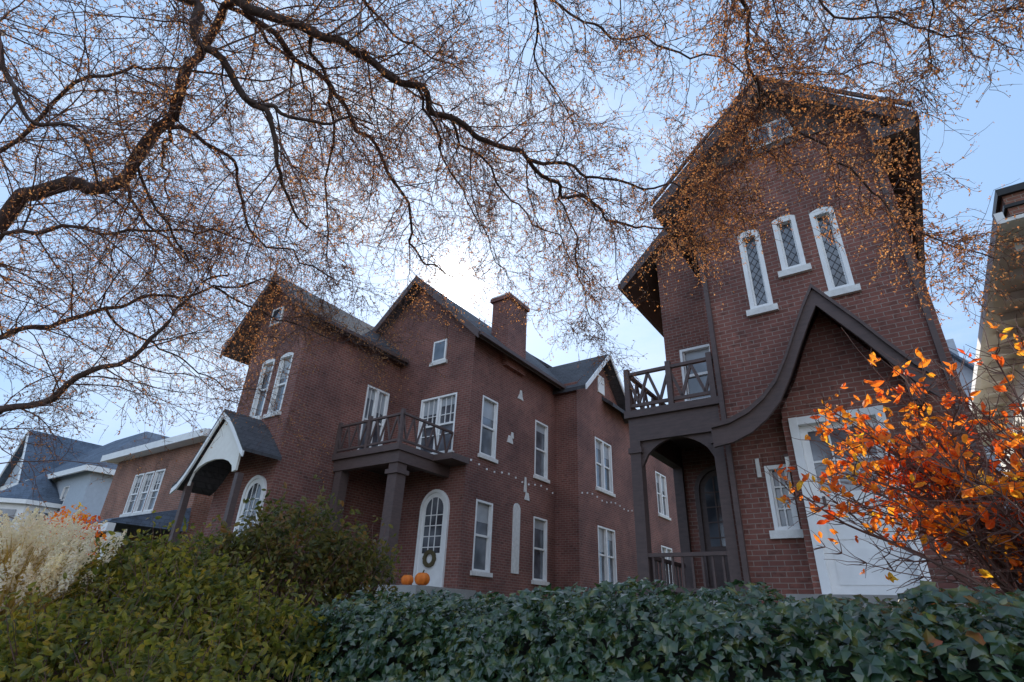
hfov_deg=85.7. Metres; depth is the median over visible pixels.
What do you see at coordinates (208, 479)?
entry roof
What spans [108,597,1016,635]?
ground
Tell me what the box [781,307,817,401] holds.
entry roof
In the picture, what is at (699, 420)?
porch beam
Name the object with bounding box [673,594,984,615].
porch floor
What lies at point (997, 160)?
sky
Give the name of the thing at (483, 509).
window blinds
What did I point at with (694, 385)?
window glass
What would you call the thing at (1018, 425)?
window frames
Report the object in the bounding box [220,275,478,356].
bargeboards
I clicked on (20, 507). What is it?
bay
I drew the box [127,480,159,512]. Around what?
window glass
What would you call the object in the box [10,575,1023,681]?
ivy hedge
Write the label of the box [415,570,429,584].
pumpkin
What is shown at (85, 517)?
orange shrub
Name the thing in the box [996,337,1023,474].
walls
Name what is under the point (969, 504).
autumn bush
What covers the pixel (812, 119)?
gable shingles
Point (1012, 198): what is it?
chimney
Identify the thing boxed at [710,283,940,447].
entry hood
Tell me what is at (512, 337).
chimney
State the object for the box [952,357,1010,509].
walls
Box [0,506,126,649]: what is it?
ornamental grass
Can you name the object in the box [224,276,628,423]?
roof
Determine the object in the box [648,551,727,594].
porch railing
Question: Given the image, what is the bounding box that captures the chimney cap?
[992,182,1023,217]
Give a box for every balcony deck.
[332,442,468,475]
[624,396,724,447]
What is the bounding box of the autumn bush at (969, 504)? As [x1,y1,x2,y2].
[763,308,1023,618]
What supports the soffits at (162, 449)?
on the walls at (199, 505)
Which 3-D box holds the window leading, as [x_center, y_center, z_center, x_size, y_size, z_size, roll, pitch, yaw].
[5.136,-1.481,10.114,1.510,1.634,0.011,-15,-31,31]
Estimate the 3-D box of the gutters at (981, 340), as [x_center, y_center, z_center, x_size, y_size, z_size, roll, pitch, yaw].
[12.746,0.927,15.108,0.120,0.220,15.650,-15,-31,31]
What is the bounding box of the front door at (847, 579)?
[799,416,919,594]
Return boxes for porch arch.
[641,432,713,467]
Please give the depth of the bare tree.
5.37 m
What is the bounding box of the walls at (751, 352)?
[656,102,1015,604]
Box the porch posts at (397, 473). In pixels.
[160,462,408,584]
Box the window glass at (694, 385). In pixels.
[686,118,883,546]
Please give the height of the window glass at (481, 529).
7.850 m
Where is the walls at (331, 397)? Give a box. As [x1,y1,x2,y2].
[199,289,682,599]
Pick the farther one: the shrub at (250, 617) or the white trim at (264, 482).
the white trim at (264, 482)
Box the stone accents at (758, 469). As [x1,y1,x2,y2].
[755,458,761,476]
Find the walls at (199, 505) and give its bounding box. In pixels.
[87,441,214,591]
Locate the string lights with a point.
(547, 488)
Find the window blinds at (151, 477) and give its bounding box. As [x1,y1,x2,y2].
[137,472,162,482]
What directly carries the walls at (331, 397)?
on the ground at (327, 605)
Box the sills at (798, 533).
[746,263,861,538]
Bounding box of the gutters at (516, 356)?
[309,309,566,388]
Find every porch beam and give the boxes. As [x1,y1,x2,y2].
[332,450,449,477]
[628,405,720,468]
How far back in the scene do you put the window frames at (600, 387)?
18.59 m
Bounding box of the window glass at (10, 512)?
[0,497,64,526]
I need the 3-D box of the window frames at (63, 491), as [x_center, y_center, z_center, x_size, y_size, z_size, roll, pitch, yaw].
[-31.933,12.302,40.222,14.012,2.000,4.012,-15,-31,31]
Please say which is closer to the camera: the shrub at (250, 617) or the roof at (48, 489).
the shrub at (250, 617)
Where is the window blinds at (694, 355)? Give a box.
[685,348,708,360]
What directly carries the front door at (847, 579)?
attached to the white trim at (795, 423)
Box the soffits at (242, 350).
[223,282,561,389]
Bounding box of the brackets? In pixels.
[980,241,1023,438]
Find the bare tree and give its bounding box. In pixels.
[0,0,1023,537]
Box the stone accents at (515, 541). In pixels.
[507,390,529,573]
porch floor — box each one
[143,585,475,602]
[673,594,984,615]
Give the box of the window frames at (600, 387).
[249,307,672,584]
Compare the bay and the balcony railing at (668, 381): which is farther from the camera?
the bay
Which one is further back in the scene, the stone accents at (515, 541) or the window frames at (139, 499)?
the window frames at (139, 499)
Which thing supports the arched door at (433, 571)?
attached to the walls at (331, 397)
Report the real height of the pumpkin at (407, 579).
0.291 m
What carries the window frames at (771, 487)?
attached to the walls at (751, 352)
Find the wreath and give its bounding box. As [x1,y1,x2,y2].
[422,550,435,567]
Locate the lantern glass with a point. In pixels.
(787, 461)
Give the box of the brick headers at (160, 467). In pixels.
[135,464,167,474]
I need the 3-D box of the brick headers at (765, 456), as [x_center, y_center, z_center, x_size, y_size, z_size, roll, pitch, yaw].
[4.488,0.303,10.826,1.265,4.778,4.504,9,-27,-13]
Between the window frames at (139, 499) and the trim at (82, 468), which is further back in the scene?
the trim at (82, 468)
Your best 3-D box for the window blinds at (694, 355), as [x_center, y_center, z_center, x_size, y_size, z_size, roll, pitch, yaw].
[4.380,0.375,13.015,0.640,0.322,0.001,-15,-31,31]
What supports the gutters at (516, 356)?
attached to the roof at (568, 373)
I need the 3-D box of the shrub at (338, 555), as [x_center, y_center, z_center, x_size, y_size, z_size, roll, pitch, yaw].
[-2.571,2.475,6.176,2.743,1.908,1.724,2,-27,0]
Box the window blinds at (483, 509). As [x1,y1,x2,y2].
[265,358,669,568]
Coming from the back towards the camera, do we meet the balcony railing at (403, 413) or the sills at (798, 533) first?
the balcony railing at (403, 413)
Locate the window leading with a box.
[746,216,845,305]
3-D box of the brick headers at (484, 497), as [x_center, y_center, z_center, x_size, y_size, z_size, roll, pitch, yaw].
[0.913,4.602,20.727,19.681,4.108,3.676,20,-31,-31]
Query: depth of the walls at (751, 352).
9.40 m
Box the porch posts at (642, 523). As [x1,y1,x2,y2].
[628,431,745,596]
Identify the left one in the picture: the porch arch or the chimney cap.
the porch arch
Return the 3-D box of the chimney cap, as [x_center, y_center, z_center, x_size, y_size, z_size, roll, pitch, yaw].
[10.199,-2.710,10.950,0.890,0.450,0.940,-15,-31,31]
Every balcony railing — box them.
[333,408,452,453]
[623,352,717,410]
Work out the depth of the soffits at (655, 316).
11.68 m
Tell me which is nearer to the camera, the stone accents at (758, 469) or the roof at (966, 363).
the stone accents at (758, 469)
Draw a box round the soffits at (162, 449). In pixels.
[105,436,206,463]
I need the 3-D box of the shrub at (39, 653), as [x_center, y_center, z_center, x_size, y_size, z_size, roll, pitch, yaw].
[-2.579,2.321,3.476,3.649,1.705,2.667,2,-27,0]
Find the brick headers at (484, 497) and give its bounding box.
[263,348,672,548]
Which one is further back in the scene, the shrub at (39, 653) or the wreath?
the wreath
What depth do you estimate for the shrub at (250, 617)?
4.62 m
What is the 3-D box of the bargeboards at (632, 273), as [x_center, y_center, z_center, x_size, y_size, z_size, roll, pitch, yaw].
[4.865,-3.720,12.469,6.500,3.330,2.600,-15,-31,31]
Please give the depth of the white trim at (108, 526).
23.38 m
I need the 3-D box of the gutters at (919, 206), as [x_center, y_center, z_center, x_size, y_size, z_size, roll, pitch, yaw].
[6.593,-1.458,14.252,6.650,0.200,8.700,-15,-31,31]
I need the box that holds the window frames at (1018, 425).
[1015,418,1023,432]
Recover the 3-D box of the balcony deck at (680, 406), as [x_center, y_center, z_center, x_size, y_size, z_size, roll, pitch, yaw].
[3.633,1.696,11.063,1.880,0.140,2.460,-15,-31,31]
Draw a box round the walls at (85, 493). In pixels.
[4,456,113,542]
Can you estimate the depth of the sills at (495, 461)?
18.04 m
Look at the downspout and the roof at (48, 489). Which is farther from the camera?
the roof at (48, 489)
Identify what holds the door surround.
attached to the walls at (751, 352)
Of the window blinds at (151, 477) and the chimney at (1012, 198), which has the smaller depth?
the chimney at (1012, 198)
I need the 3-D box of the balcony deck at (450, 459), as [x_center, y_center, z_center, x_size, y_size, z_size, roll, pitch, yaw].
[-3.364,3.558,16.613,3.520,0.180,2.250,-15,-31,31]
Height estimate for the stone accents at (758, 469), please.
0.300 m
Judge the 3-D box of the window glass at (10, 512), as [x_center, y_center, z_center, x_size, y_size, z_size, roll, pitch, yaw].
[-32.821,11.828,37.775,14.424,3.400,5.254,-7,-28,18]
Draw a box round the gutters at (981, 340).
[969,212,1006,418]
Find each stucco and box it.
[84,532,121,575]
[187,421,240,485]
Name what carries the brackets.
attached to the walls at (1019, 369)
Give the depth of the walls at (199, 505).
23.37 m
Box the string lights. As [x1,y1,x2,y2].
[470,459,632,511]
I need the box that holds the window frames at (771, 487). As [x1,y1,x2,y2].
[679,116,854,529]
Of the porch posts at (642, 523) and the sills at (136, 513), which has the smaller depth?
the porch posts at (642, 523)
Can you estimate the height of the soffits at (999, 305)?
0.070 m
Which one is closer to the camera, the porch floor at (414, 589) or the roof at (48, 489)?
the porch floor at (414, 589)
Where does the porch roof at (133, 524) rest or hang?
attached to the walls at (199, 505)
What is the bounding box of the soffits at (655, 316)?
[624,92,917,330]
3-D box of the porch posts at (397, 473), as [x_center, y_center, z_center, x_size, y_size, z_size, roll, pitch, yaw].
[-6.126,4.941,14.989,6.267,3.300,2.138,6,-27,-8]
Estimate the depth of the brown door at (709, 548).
11.14 m
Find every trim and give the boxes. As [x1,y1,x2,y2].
[0,429,115,507]
[50,428,210,532]
[169,354,624,586]
[788,405,931,593]
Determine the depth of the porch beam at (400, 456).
15.94 m
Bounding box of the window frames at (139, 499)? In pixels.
[123,469,165,513]
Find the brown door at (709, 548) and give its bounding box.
[699,470,730,587]
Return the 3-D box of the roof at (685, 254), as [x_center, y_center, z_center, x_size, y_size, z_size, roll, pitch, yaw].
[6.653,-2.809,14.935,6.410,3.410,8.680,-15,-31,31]
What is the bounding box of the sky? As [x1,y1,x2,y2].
[0,0,1023,472]
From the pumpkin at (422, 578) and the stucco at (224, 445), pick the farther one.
the stucco at (224, 445)
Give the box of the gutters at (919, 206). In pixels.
[618,111,925,336]
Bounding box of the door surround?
[695,465,715,587]
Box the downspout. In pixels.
[693,153,1020,590]
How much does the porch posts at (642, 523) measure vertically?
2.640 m
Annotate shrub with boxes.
[0,567,331,681]
[24,510,348,681]
[42,502,107,562]
[161,474,406,610]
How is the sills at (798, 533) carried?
attached to the walls at (751, 352)
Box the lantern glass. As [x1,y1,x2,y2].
[785,456,790,470]
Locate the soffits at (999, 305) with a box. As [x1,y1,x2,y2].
[976,213,1023,445]
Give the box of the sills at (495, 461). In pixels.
[253,359,670,585]
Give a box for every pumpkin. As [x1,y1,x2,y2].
[401,572,413,584]
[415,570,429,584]
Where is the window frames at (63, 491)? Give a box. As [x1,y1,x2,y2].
[54,486,69,513]
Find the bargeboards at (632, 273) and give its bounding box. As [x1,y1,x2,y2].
[620,77,916,291]
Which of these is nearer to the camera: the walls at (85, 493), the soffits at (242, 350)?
the soffits at (242, 350)
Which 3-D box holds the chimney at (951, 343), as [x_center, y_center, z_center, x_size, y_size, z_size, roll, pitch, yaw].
[21.556,1.669,26.712,0.600,3.600,0.600,-15,-31,31]
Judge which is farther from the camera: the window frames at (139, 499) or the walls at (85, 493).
the walls at (85, 493)
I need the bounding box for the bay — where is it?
[0,502,57,531]
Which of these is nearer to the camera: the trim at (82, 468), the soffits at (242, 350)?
the soffits at (242, 350)
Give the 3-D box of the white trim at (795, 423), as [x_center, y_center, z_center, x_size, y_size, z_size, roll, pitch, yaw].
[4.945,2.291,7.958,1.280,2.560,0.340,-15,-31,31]
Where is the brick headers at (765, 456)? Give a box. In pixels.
[675,200,831,465]
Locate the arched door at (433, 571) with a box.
[236,479,445,586]
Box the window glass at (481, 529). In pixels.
[238,308,669,583]
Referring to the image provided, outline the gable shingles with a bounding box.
[716,105,837,166]
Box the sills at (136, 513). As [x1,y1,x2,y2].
[119,510,153,516]
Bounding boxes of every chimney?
[490,293,529,376]
[946,339,958,355]
[1000,191,1023,216]
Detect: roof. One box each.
[0,430,169,503]
[86,508,190,537]
[171,409,281,495]
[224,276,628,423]
[630,133,918,323]
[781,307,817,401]
[949,350,973,369]
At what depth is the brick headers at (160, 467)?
24.45 m

